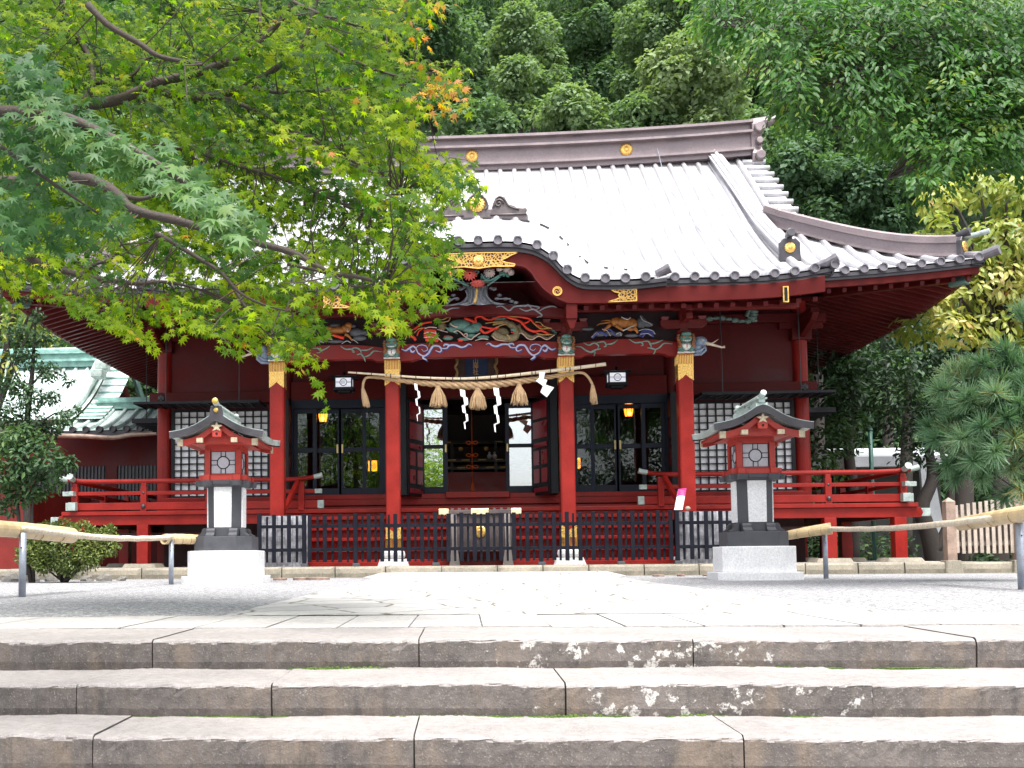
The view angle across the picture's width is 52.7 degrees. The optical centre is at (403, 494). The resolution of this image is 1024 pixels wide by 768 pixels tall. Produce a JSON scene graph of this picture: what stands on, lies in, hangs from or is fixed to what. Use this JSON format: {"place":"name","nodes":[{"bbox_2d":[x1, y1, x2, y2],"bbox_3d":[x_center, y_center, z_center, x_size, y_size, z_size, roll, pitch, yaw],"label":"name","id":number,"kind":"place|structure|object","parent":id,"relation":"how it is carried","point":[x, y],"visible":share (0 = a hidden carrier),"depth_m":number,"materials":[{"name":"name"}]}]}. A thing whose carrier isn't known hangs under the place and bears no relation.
{"place":"outdoors","nodes":[
{"label":"outdoors","id":0,"kind":"place"},
{"bbox_2d":[0,272,60,409],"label":"yellowing tree","id":1,"kind":"object","parent":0,"point":[13,320],"visible":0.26,"depth_m":30.12,"materials":[{"name":"green plant"}]},
{"bbox_2d":[0,573,1023,627],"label":"ground","id":2,"kind":"structure","parent":0,"point":[948,592],"depth_m":11.83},
{"bbox_2d":[1,572,18,581],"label":"border rock","id":3,"kind":"object","parent":2,"relation":"on","point":[10,577],"visible":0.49,"depth_m":20.75,"materials":[{"name":"beige stone"}]},
{"bbox_2d":[26,574,39,581],"bbox_3d":[-7.561,1.744,20.861,0.318,0.272,0.264,0,-4,-13],"label":"border rock","id":4,"kind":"object","parent":2,"relation":"on","point":[37,578],"visible":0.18,"depth_m":20.78,"materials":[{"name":"grey stone"}]},
{"bbox_2d":[0,422,80,582],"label":"layered shrub","id":5,"kind":"object","parent":2,"relation":"on","point":[19,471],"visible":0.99,"depth_m":19.60,"materials":[{"name":"green plant"}]},
{"bbox_2d":[0,294,83,575],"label":"evergreen tree","id":6,"kind":"object","parent":2,"relation":"on","point":[44,372],"visible":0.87,"depth_m":21.12,"materials":[{"name":"green plant"}]},
{"bbox_2d":[44,575,57,581],"bbox_3d":[-7.180,1.740,20.892,0.277,0.230,0.260,0,-4,-11],"label":"border rock","id":7,"kind":"object","parent":2,"relation":"on","point":[51,578],"visible":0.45,"depth_m":20.79,"materials":[{"name":"grey stone"}]},
{"bbox_2d":[13,517,121,582],"bbox_3d":[-6.451,1.060,19.696,2.124,1.287,1.112,-1,-4,3],"label":"azalea bush","id":8,"kind":"object","parent":2,"relation":"on","point":[79,557],"visible":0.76,"depth_m":19.52,"materials":[{"name":"green plant"}]},
{"bbox_2d":[0,347,163,568],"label":"annex building","id":9,"kind":"structure","parent":2,"relation":"on","point":[103,437],"depth_m":32.76,"materials":[{"name":"red wood"}]},
{"bbox_2d":[31,466,105,499],"bbox_3d":[-10.715,-0.365,32.731,2.420,1.080,0.065,-1,-4,3],"label":"slat window","id":10,"kind":"structure","parent":9,"relation":"in","point":[90,472],"depth_m":32.70,"materials":[{"name":"grey wood"}]},
{"bbox_2d":[118,465,156,499],"bbox_3d":[-8.015,-0.396,32.574,2.170,1.080,0.065,-1,-4,3],"label":"slat window","id":11,"kind":"structure","parent":9,"relation":"in","point":[124,472],"depth_m":32.61,"materials":[{"name":"grey wood"}]},
{"bbox_2d":[80,575,93,580],"bbox_3d":[-6.454,1.743,20.898,0.268,0.231,0.260,-2,-4,24],"label":"border rock","id":12,"kind":"object","parent":2,"relation":"on","point":[87,578],"visible":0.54,"depth_m":20.81,"materials":[{"name":"grey stone"}]},
{"bbox_2d":[0,520,197,596],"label":"bamboo barrier","id":13,"kind":"object","parent":2,"relation":"on","point":[23,532],"visible":0.95,"depth_m":12.97,"materials":[{"name":"wood"}]},
{"bbox_2d":[96,573,111,580],"bbox_3d":[-6.115,1.742,20.928,0.314,0.280,0.263,-2,-4,19],"label":"border rock","id":14,"kind":"object","parent":2,"relation":"on","point":[104,577],"visible":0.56,"depth_m":20.84,"materials":[{"name":"grey stone"}]},
{"bbox_2d":[116,576,126,580],"bbox_3d":[-5.772,1.737,20.958,0.244,0.174,0.233,-3,-4,37],"label":"border rock","id":15,"kind":"object","parent":2,"relation":"on","point":[121,578],"visible":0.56,"depth_m":20.87,"materials":[{"name":"grey stone"}]},
{"bbox_2d":[126,377,157,396],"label":"broadleaf tree","id":16,"kind":"object","parent":2,"relation":"on","point":[130,385],"visible":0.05,"depth_m":42.98,"materials":[{"name":"green plant"}]},
{"bbox_2d":[169,398,279,583],"bbox_3d":[-3.166,-0.020,18.308,1.643,3.199,1.745,-1,-4,3],"label":"stone lantern","id":17,"kind":"object","parent":2,"relation":"on","point":[225,551],"visible":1,"depth_m":17.90,"materials":[{"name":"white stone"}]},
{"bbox_2d":[211,451,235,473],"bbox_3d":[-3.184,-0.571,18.111,0.460,0.425,0.026,-1,-4,3],"label":"paper window","id":18,"kind":"structure","parent":17,"relation":"in","point":[222,462],"depth_m":18.11,"materials":[{"name":"white paper"}]},
{"bbox_2d":[242,453,244,474],"bbox_3d":[-2.893,-0.558,18.369,0.026,0.425,0.460,-1,-4,3],"label":"paper window","id":19,"kind":"structure","parent":17,"relation":"in","point":[243,455],"depth_m":18.47,"materials":[{"name":"white paper"}]},
{"bbox_2d":[0,0,488,414],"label":"maple tree","id":20,"kind":"object","parent":2,"relation":"on","point":[67,131],"visible":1,"depth_m":6.91,"materials":[{"name":"green plant"}]},
{"bbox_2d":[293,577,305,579],"bbox_3d":[-2.033,1.668,20.290,0.286,0.073,0.428,-1,-4,3],"label":"edging stone","id":21,"kind":"object","parent":2,"relation":"on","point":[299,578],"visible":0.56,"depth_m":20.11,"materials":[{"name":"brown stone"}]},
{"bbox_2d":[306,577,329,579],"bbox_3d":[-1.670,1.663,20.259,0.405,0.074,0.427,-2,-4,26],"label":"edging stone","id":22,"kind":"object","parent":2,"relation":"on","point":[317,578],"visible":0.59,"depth_m":20.10,"materials":[{"name":"stone"}]},
{"bbox_2d":[432,92,522,135],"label":"broadleaf tree","id":23,"kind":"object","parent":2,"relation":"on","point":[497,123],"visible":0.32,"depth_m":42.27,"materials":[{"name":"green plant"}]},
{"bbox_2d":[0,561,1012,579],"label":"kerb","id":24,"kind":"structure","parent":2,"relation":"on","point":[702,569],"depth_m":22.38,"materials":[{"name":"stone"}]},
{"bbox_2d":[257,514,308,566],"bbox_3d":[-2.738,1.031,23.131,1.180,1.195,0.160,-1,-4,3],"label":"picket fence","id":25,"kind":"object","parent":24,"relation":"on","point":[274,526],"visible":0.81,"depth_m":23.11,"materials":[{"name":"black paint"}]},
{"bbox_2d":[308,514,353,561],"bbox_3d":[-1.595,0.975,23.069,1.120,1.085,0.085,-1,-4,3],"label":"picket fence","id":26,"kind":"object","parent":24,"relation":"on","point":[325,526],"visible":1,"depth_m":23.05,"materials":[{"name":"black paint"}]},
{"bbox_2d":[352,513,432,566],"bbox_3d":[-0.190,1.001,22.983,1.905,1.195,0.160,-1,-4,3],"label":"picket fence","id":27,"kind":"object","parent":24,"relation":"on","point":[395,549],"visible":1,"depth_m":22.97,"materials":[{"name":"black paint"}]},
{"bbox_2d":[432,512,538,565],"bbox_3d":[1.872,0.977,22.863,2.455,1.195,0.160,-1,-4,3],"label":"picket fence","id":28,"kind":"object","parent":24,"relation":"on","point":[527,547],"visible":1,"depth_m":22.85,"materials":[{"name":"black paint"}]},
{"bbox_2d":[538,511,618,564],"bbox_3d":[3.913,0.953,22.744,1.845,1.195,0.160,-1,-4,3],"label":"picket fence","id":29,"kind":"object","parent":24,"relation":"on","point":[593,547],"visible":0.99,"depth_m":22.73,"materials":[{"name":"black paint"}]},
{"bbox_2d":[617,510,673,563],"bbox_3d":[5.341,0.936,22.661,1.225,1.195,0.160,-1,-4,3],"label":"picket fence","id":30,"kind":"object","parent":24,"relation":"on","point":[632,523],"visible":0.99,"depth_m":22.64,"materials":[{"name":"black paint"}]},
{"bbox_2d":[674,510,732,563],"bbox_3d":[6.663,0.921,22.584,1.375,1.195,0.160,-1,-4,3],"label":"picket fence","id":31,"kind":"object","parent":24,"relation":"on","point":[706,546],"visible":0.74,"depth_m":22.58,"materials":[{"name":"black paint"}]},
{"bbox_2d":[674,488,690,510],"bbox_3d":[6.161,0.099,22.643,0.365,0.500,0.100,-1,-4,3],"label":"leaflet board","id":32,"kind":"object","parent":31,"relation":"on","point":[680,498],"visible":1,"depth_m":22.61,"materials":[{"name":"paper"}]},
{"bbox_2d":[0,625,1023,767],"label":"stone steps","id":33,"kind":"structure","parent":2,"relation":"on","point":[74,698],"depth_m":4.63,"materials":[{"name":"grey stone"}]},
{"bbox_2d":[132,666,963,717],"bbox_3d":[0.739,0.941,4.896,4.117,0.187,0.656,-1,-4,3],"label":"moss","id":34,"kind":"object","parent":33,"relation":"on","point":[545,716],"visible":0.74,"depth_m":4.67,"materials":[{"name":"green plant"}]},
{"bbox_2d":[526,78,618,131],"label":"broadleaf tree","id":35,"kind":"object","parent":2,"relation":"on","point":[564,108],"visible":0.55,"depth_m":40.98,"materials":[{"name":"green plant"}]},
{"bbox_2d":[605,90,683,128],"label":"broadleaf tree","id":36,"kind":"object","parent":2,"relation":"on","point":[632,112],"visible":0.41,"depth_m":40.91,"materials":[{"name":"green plant"}]},
{"bbox_2d":[652,574,664,576],"bbox_3d":[5.201,1.653,20.869,0.227,0.057,0.426,-1,-4,3],"label":"edging stone","id":37,"kind":"object","parent":2,"relation":"on","point":[658,575],"visible":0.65,"depth_m":20.72,"materials":[{"name":"brown stone"}]},
{"bbox_2d":[634,26,753,126],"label":"broadleaf tree","id":38,"kind":"object","parent":2,"relation":"on","point":[685,68],"visible":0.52,"depth_m":40.48,"materials":[{"name":"green plant"}]},
{"bbox_2d":[692,390,813,579],"bbox_3d":[6.059,-0.119,17.782,1.643,3.180,1.722,-1,-4,3],"label":"stone lantern","id":39,"kind":"object","parent":2,"relation":"on","point":[753,541],"visible":0.99,"depth_m":17.39,"materials":[{"name":"white stone"}]},
{"bbox_2d":[730,445,735,467],"bbox_3d":[5.782,-0.660,17.865,0.026,0.425,0.460,-1,-4,3],"label":"paper window","id":40,"kind":"structure","parent":39,"relation":"in","point":[733,458],"depth_m":17.95,"materials":[{"name":"white paper"}]},
{"bbox_2d":[742,443,768,466],"bbox_3d":[6.040,-0.680,17.575,0.460,0.425,0.026,-1,-4,3],"label":"paper window","id":41,"kind":"structure","parent":39,"relation":"in","point":[754,455],"depth_m":17.57,"materials":[{"name":"white paper"}]},
{"bbox_2d":[739,106,808,197],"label":"broadleaf tree","id":42,"kind":"object","parent":2,"relation":"on","point":[767,137],"visible":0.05,"depth_m":41.48,"materials":[{"name":"green plant"}]},
{"bbox_2d":[764,128,855,557],"bbox_3d":[15.882,-5.489,39.489,4.397,17.398,4.869,-1,-4,3],"label":"broadleaf tree","id":43,"kind":"object","parent":2,"relation":"on","point":[797,166],"visible":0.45,"depth_m":38.96,"materials":[{"name":"green plant"}]},
{"bbox_2d":[674,0,1023,216],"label":"overhanging tree","id":44,"kind":"object","parent":2,"relation":"on","point":[836,50],"visible":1,"depth_m":12.58,"materials":[{"name":"green plant"}]},
{"bbox_2d":[808,343,925,557],"bbox_3d":[13.616,-1.344,30.623,3.667,7.018,2.542,-1,-4,3],"label":"evergreen tree","id":45,"kind":"object","parent":2,"relation":"on","point":[855,400],"visible":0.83,"depth_m":30.50,"materials":[{"name":"green plant"}]},
{"bbox_2d":[867,428,876,560],"bbox_3d":[13.430,0.087,29.311,0.150,4.043,0.150,-1,-4,3],"label":"green pole","id":46,"kind":"object","parent":2,"relation":"on","point":[873,523],"visible":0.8,"depth_m":29.31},
{"bbox_2d":[810,143,943,447],"bbox_3d":[18.302,-5.173,39.567,4.873,16.738,4.151,0,-4,-13],"label":"broadleaf tree","id":47,"kind":"object","parent":2,"relation":"on","point":[868,195],"visible":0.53,"depth_m":38.86,"materials":[{"name":"green plant"}]},
{"bbox_2d":[812,447,950,560],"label":"white shed","id":48,"kind":"structure","parent":2,"relation":"on","point":[882,457],"depth_m":35.26,"materials":[{"name":"white"}]},
{"bbox_2d":[788,505,1023,589],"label":"bamboo barrier","id":49,"kind":"object","parent":2,"relation":"on","point":[1011,515],"visible":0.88,"depth_m":13.21,"materials":[{"name":"wood"}]},
{"bbox_2d":[805,431,1019,561],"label":"undergrowth","id":50,"kind":"object","parent":2,"relation":"on","point":[815,552],"visible":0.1,"depth_m":33.36,"materials":[{"name":"green plant"}]},
{"bbox_2d":[853,311,972,557],"bbox_3d":[16.439,-2.360,33.450,4.234,9.185,3.000,-3,-4,38],"label":"evergreen tree","id":51,"kind":"object","parent":2,"relation":"on","point":[935,358],"visible":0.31,"depth_m":33.29,"materials":[{"name":"green plant"}]},
{"bbox_2d":[875,369,977,560],"bbox_3d":[13.867,-0.762,27.011,2.889,5.416,1.984,-1,-4,3],"label":"evergreen tree","id":52,"kind":"object","parent":2,"relation":"on","point":[932,542],"visible":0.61,"depth_m":26.72,"materials":[{"name":"green plant"}]},
{"bbox_2d":[888,167,1023,481],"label":"yellowing tree","id":53,"kind":"object","parent":2,"relation":"on","point":[991,294],"visible":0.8,"depth_m":25.88,"materials":[{"name":"yellow plant"}]},
{"bbox_2d":[912,293,1023,510],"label":"pine tree","id":54,"kind":"object","parent":2,"relation":"on","point":[988,433],"visible":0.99,"depth_m":15.06,"materials":[{"name":"green plant"}]},
{"bbox_2d":[930,361,1022,560],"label":"evergreen tree","id":55,"kind":"object","parent":2,"relation":"on","point":[965,495],"visible":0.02,"depth_m":30.93,"materials":[{"name":"green plant"}]},
{"bbox_2d":[940,497,1023,572],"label":"wooden fence","id":56,"kind":"object","parent":2,"relation":"on","point":[998,539],"visible":0.57,"depth_m":21.96,"materials":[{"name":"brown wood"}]},
{"bbox_2d":[0,612,1023,629],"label":"slab pavement","id":57,"kind":"structure","parent":0,"point":[857,619],"depth_m":6.59,"materials":[{"name":"stone"}]},
{"bbox_2d":[3,0,1023,561],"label":"hill","id":58,"kind":"structure","parent":0,"point":[481,74],"depth_m":62.97,"materials":[{"name":"green plant"}]},
{"bbox_2d":[378,0,482,135],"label":"broadleaf tree","id":59,"kind":"object","parent":58,"relation":"on","point":[446,37],"visible":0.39,"depth_m":48.54,"materials":[{"name":"green plant"}]},
{"bbox_2d":[0,0,1023,507],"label":"forest","id":60,"kind":"object","parent":58,"relation":"on","point":[482,10],"visible":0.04,"depth_m":67.04,"materials":[{"name":"green plant"}]},
{"bbox_2d":[488,53,546,132],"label":"broadleaf tree","id":61,"kind":"object","parent":58,"relation":"on","point":[516,81],"visible":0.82,"depth_m":44.48,"materials":[{"name":"green plant"}]},
{"bbox_2d":[483,0,571,132],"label":"broadleaf tree","id":62,"kind":"object","parent":58,"relation":"on","point":[520,29],"visible":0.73,"depth_m":47.25,"materials":[{"name":"green plant"}]},
{"bbox_2d":[531,0,643,125],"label":"broadleaf tree","id":63,"kind":"object","parent":58,"relation":"on","point":[586,41],"visible":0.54,"depth_m":55.78,"materials":[{"name":"green plant"}]},
{"bbox_2d":[608,0,710,108],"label":"broadleaf tree","id":64,"kind":"object","parent":58,"relation":"on","point":[650,23],"visible":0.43,"depth_m":50.20,"materials":[{"name":"green plant"}]},
{"bbox_2d":[771,77,910,445],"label":"broadleaf tree","id":65,"kind":"object","parent":58,"relation":"on","point":[848,151],"visible":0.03,"depth_m":42.87,"materials":[{"name":"green plant"}]},
{"bbox_2d":[102,561,976,567],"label":"terrace pavement","id":66,"kind":"structure","parent":0,"point":[797,562],"depth_m":24.66,"materials":[{"name":"stone"}]},
{"bbox_2d":[262,516,307,566],"bbox_3d":[-2.732,1.056,23.315,1.120,1.162,0.071,-1,-4,3],"label":"sheet panel","id":67,"kind":"object","parent":66,"relation":"on","point":[292,563],"visible":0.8,"depth_m":23.31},
{"bbox_2d":[439,508,520,565],"bbox_3d":[1.748,0.956,23.365,1.860,1.290,0.665,-1,-4,3],"label":"offering box","id":68,"kind":"object","parent":66,"relation":"on","point":[477,511],"visible":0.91,"depth_m":23.08,"materials":[{"name":"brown wood"}]},
{"bbox_2d":[0,115,1000,567],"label":"shrine hall","id":69,"kind":"structure","parent":66,"relation":"on","point":[698,277],"depth_m":26.17,"materials":[{"name":"red wood"}]},
{"bbox_2d":[171,409,269,497],"bbox_3d":[-4.797,-1.087,26.984,2.650,2.340,0.120,-1,-4,3],"label":"lattice window","id":70,"kind":"structure","parent":69,"relation":"in","point":[186,462],"depth_m":26.99,"materials":[{"name":"white paper"}]},
{"bbox_2d":[294,409,316,494],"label":"glass door","id":71,"kind":"structure","parent":69,"relation":"in","point":[297,450],"depth_m":26.78,"materials":[{"name":"glass"}]},
{"bbox_2d":[318,414,327,423],"bbox_3d":[-2.166,-2.645,27.587,0.300,1.460,0.300,-1,-4,3],"label":"hall lamp","id":72,"kind":"object","parent":69,"relation":"hanging from","point":[323,418],"visible":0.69,"depth_m":27.48,"materials":[{"name":"yellow glass"}]},
{"bbox_2d":[312,409,340,494],"bbox_3d":[-2.002,-1.127,26.829,0.760,2.265,0.085,-1,-4,3],"label":"glass door","id":73,"kind":"structure","parent":69,"relation":"in","point":[325,491],"depth_m":26.82,"materials":[{"name":"glass"}]},
{"bbox_2d":[330,361,358,393],"bbox_3d":[-1.479,-3.305,25.579,0.676,1.540,0.676,-1,-4,3],"label":"eave lantern","id":74,"kind":"object","parent":69,"relation":"hanging from","point":[343,383],"visible":0.94,"depth_m":25.34,"materials":[{"name":"white"}]},
{"bbox_2d":[339,408,367,494],"bbox_3d":[-1.303,-1.135,26.789,0.760,2.265,0.085,-1,-4,3],"label":"glass door","id":75,"kind":"structure","parent":69,"relation":"in","point":[344,491],"depth_m":26.77,"materials":[{"name":"glass"}]},
{"bbox_2d":[362,408,382,493],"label":"glass door","id":76,"kind":"structure","parent":69,"relation":"in","point":[365,449],"depth_m":26.67,"materials":[{"name":"glass"}]},
{"bbox_2d":[371,460,376,487],"bbox_3d":[-0.825,-0.414,29.178,0.160,1.160,0.160,-1,-4,3],"label":"paper lamp","id":77,"kind":"object","parent":69,"relation":"in","point":[374,466],"visible":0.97,"depth_m":29.14,"materials":[{"name":"yellow paper"}]},
{"bbox_2d":[400,383,423,496],"bbox_3d":[0.205,-1.421,26.207,0.605,2.910,0.979,-1,-4,3],"label":"folding door","id":78,"kind":"structure","parent":69,"relation":"in","point":[412,430],"depth_m":25.95,"materials":[{"name":"black paint"}]},
{"bbox_2d":[424,405,447,493],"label":"sliding door","id":79,"kind":"structure","parent":69,"relation":"in","point":[427,490],"depth_m":26.69,"materials":[{"name":"wood"}]},
{"bbox_2d":[466,409,478,491],"bbox_3d":[1.980,-1.584,29.586,0.368,3.200,0.114,-1,-4,3],"label":"hanging cord","id":80,"kind":"object","parent":69,"relation":"hanging from","point":[472,488],"visible":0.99,"depth_m":29.54,"materials":[{"name":"red fabric"}]},
{"bbox_2d":[454,358,497,381],"bbox_3d":[1.824,-3.482,25.749,1.110,1.280,0.136,-1,-4,3],"label":"name plaque","id":81,"kind":"object","parent":69,"relation":"attached to","point":[476,367],"visible":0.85,"depth_m":25.74,"materials":[{"name":"wood"}]},
{"bbox_2d":[348,362,605,431],"bbox_3d":[1.669,-2.186,23.392,5.876,1.566,0.403,-1,-4,3],"label":"straw rope","id":82,"kind":"object","parent":69,"relation":"hanging from","point":[477,399],"visible":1,"depth_m":23.33,"materials":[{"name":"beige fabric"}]},
{"bbox_2d":[424,440,531,493],"bbox_3d":[2.317,-0.708,33.126,4.400,2.200,3.800,-1,-4,3],"label":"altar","id":83,"kind":"object","parent":69,"relation":"in","point":[484,479],"visible":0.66,"depth_m":33.05,"materials":[{"name":"wood"}]},
{"bbox_2d":[505,403,532,492],"bbox_3d":[3.013,-1.230,26.603,0.720,2.330,0.080,-1,-4,3],"label":"sliding door","id":84,"kind":"structure","parent":69,"relation":"in","point":[512,489],"depth_m":26.59,"materials":[{"name":"wood"}]},
{"bbox_2d":[531,378,558,494],"bbox_3d":[3.594,-1.461,26.010,0.605,2.910,0.979,-1,-4,3],"label":"folding door","id":85,"kind":"structure","parent":69,"relation":"in","point":[544,426],"depth_m":25.75,"materials":[{"name":"black paint"}]},
{"bbox_2d":[578,457,580,484],"bbox_3d":[4.915,-0.481,28.844,0.160,1.160,0.160,-1,-4,3],"label":"paper lamp","id":86,"kind":"object","parent":69,"relation":"in","point":[579,466],"visible":0.39,"depth_m":28.80,"materials":[{"name":"yellow paper"}]},
{"bbox_2d":[574,404,595,491],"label":"glass door","id":87,"kind":"structure","parent":69,"relation":"in","point":[579,488],"depth_m":26.36,"materials":[{"name":"glass"}]},
{"bbox_2d":[588,404,618,491],"bbox_3d":[5.166,-1.211,26.412,0.760,2.265,0.085,-1,-4,3],"label":"glass door","id":88,"kind":"structure","parent":69,"relation":"in","point":[599,488],"depth_m":26.39,"materials":[{"name":"glass"}]},
{"bbox_2d":[601,366,631,389],"bbox_3d":[5.229,-3.384,25.189,0.676,1.540,0.676,-1,-4,3],"label":"eave lantern","id":89,"kind":"object","parent":69,"relation":"hanging from","point":[616,379],"visible":0.93,"depth_m":24.95,"materials":[{"name":"black paint"}]},
{"bbox_2d":[623,403,633,417],"bbox_3d":[5.950,-2.755,27.115,0.300,1.460,0.300,-1,-4,3],"label":"hall lamp","id":90,"kind":"object","parent":69,"relation":"hanging from","point":[628,413],"visible":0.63,"depth_m":27.00,"materials":[{"name":"yellow glass"}]},
{"bbox_2d":[616,404,646,490],"bbox_3d":[5.864,-1.220,26.372,0.760,2.265,0.085,-1,-4,3],"label":"glass door","id":91,"kind":"structure","parent":69,"relation":"in","point":[620,487],"depth_m":26.36,"materials":[{"name":"glass"}]},
{"bbox_2d":[641,403,666,490],"bbox_3d":[6.420,-1.230,26.282,0.600,2.265,0.060,-1,-4,3],"label":"glass door","id":92,"kind":"structure","parent":69,"relation":"in","point":[644,445],"depth_m":26.27,"materials":[{"name":"glass"}]},
{"bbox_2d":[694,400,796,491],"bbox_3d":[8.659,-1.245,26.201,2.650,2.340,0.120,-1,-4,3],"label":"lattice window","id":93,"kind":"structure","parent":69,"relation":"in","point":[713,458],"depth_m":26.21,"materials":[{"name":"black paint"}]},
{"bbox_2d":[679,511,731,563],"bbox_3d":[6.702,0.945,22.766,1.280,1.162,0.071,-1,-4,3],"label":"sheet panel","id":94,"kind":"object","parent":66,"relation":"on","point":[696,560],"visible":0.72,"depth_m":22.77,"materials":[{"name":"grey metal"}]},
{"bbox_2d":[811,450,848,557],"bbox_3d":[11.649,0.383,28.421,1.429,3.256,0.913,-1,-4,3],"label":"evergreen tree","id":95,"kind":"object","parent":66,"relation":"on","point":[822,476],"visible":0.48,"depth_m":28.46,"materials":[{"name":"green plant"}]},
{"bbox_2d":[810,416,870,503],"bbox_3d":[12.242,-0.107,28.908,1.844,4.312,1.291,-1,-4,3],"label":"evergreen tree","id":96,"kind":"object","parent":66,"relation":"on","point":[841,453],"visible":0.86,"depth_m":28.91,"materials":[{"name":"green plant"}]},
{"bbox_2d":[224,571,879,615],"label":"flagstone path","id":97,"kind":"structure","parent":0,"point":[536,592],"depth_m":10.14,"materials":[{"name":"grey stone"}]}
]}

